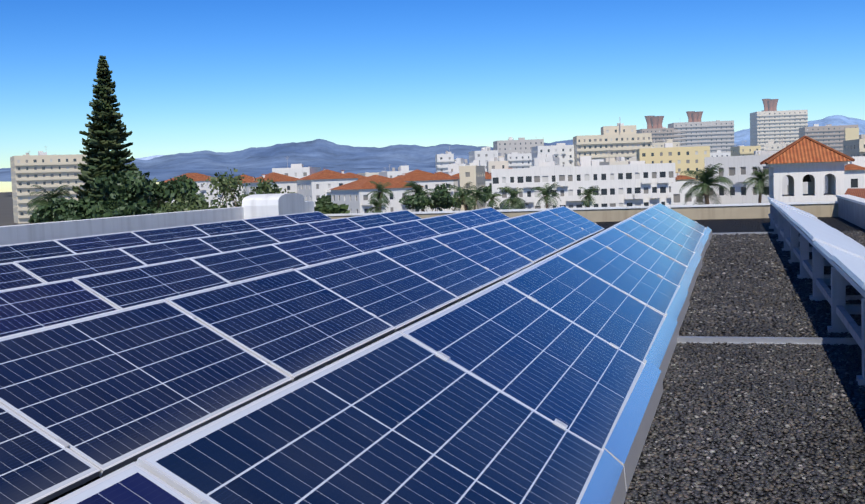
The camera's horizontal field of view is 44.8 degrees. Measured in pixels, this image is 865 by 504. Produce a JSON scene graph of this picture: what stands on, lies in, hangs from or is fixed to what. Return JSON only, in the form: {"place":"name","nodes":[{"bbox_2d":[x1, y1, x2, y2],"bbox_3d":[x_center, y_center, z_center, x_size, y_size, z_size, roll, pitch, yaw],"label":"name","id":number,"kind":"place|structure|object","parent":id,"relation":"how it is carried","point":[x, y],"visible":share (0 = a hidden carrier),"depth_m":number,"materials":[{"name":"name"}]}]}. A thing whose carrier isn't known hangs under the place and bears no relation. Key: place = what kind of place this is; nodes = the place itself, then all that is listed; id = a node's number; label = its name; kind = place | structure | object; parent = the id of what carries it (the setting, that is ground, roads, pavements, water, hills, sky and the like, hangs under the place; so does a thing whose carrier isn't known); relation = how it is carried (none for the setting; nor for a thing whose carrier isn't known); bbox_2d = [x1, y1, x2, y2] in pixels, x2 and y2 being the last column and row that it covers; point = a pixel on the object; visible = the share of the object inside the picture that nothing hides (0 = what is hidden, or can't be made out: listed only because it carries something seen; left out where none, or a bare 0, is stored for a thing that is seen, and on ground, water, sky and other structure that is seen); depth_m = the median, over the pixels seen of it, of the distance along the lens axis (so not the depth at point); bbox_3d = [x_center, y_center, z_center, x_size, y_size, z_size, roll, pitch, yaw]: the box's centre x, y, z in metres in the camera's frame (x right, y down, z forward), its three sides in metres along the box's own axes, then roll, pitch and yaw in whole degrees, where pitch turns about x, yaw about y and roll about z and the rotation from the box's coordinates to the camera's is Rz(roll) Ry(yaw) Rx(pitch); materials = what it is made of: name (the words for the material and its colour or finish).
{"place":"outdoors","nodes":[
{"label":"outdoors","id":0,"kind":"place"},
{"bbox_2d":[0,192,155,225],"bbox_3d":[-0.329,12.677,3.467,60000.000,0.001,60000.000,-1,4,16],"label":"ground","id":1,"kind":"structure","parent":0,"point":[6,210],"depth_m":722.10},
{"bbox_2d":[26,55,768,223],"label":"vegetation","id":2,"kind":"object","parent":1,"relation":"on","point":[115,184],"visible":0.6,"depth_m":116.81,"materials":[{"name":"green plant"}]},
{"bbox_2d":[0,195,864,503],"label":"roof","id":3,"kind":"structure","parent":1,"relation":"on","point":[844,213],"depth_m":21.79,"materials":[{"name":"grey gravel"}]},
{"bbox_2d":[242,193,304,218],"bbox_3d":[-4.093,-0.970,27.176,1.000,1.080,1.700,-1,4,16],"label":"stair hood","id":4,"kind":"object","parent":3,"relation":"on","point":[259,205],"visible":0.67,"depth_m":26.45,"materials":[{"name":"white paint"}]},
{"bbox_2d":[25,200,864,503],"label":"solar panel mounting frame","id":5,"kind":"object","parent":3,"relation":"on","point":[611,478],"visible":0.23,"depth_m":7.76,"materials":[{"name":"metal"}]},
{"bbox_2d":[0,203,705,503],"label":"solar field","id":6,"kind":"structure","parent":5,"relation":"on","point":[128,360],"depth_m":5.76,"materials":[{"name":"blue glass"}]},
{"bbox_2d":[767,197,864,289],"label":"solar panels","id":7,"kind":"object","parent":5,"relation":"on","point":[845,253],"visible":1,"depth_m":11.42,"materials":[{"name":"white"}]},
{"bbox_2d":[624,230,864,503],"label":"ballast pebbles","id":8,"kind":"object","parent":3,"relation":"on","point":[757,253],"visible":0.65,"depth_m":6.24,"materials":[{"name":"grey gravel"}]},
{"bbox_2d":[10,110,864,222],"bbox_3d":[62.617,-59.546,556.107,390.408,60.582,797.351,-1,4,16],"label":"town","id":9,"kind":"object","parent":1,"relation":"on","point":[620,165],"visible":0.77,"depth_m":347.12,"materials":[{"name":"grey"}]},
{"bbox_2d":[644,99,777,129],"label":"chimneys","id":10,"kind":"object","parent":9,"relation":"on","point":[694,116],"visible":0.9,"depth_m":821.51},
{"bbox_2d":[128,155,163,159],"bbox_3d":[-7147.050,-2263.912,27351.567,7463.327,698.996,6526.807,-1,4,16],"label":"pale mountains","id":11,"kind":"structure","parent":0,"point":[148,158],"depth_m":29978.53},
{"bbox_2d":[0,168,435,181],"bbox_3d":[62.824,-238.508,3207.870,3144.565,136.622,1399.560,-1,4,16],"label":"hills","id":12,"kind":"structure","parent":0,"point":[160,175],"depth_m":3302.48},
{"bbox_2d":[0,139,737,169],"bbox_3d":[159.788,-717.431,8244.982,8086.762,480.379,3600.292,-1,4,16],"label":"mountains","id":13,"kind":"structure","parent":0,"point":[322,153],"depth_m":8502.56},
{"bbox_2d":[0,0,864,191],"label":"sky","id":14,"kind":"structure","parent":0,"point":[189,76],"materials":[{"name":"blue"}]},
{"bbox_2d":[734,115,864,145],"bbox_3d":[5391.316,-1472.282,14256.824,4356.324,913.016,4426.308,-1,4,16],"label":"mountains","id":15,"kind":"structure","parent":0,"point":[741,137],"depth_m":15560.45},
{"bbox_2d":[760,136,854,202],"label":"bell tower","id":16,"kind":"structure","parent":0,"point":[809,160],"depth_m":95.21,"materials":[{"name":"white paint"}]},
{"bbox_2d":[844,188,864,198],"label":"roof","id":17,"kind":"structure","parent":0,"point":[858,192],"depth_m":85.09,"materials":[{"name":"tile"}]}
]}

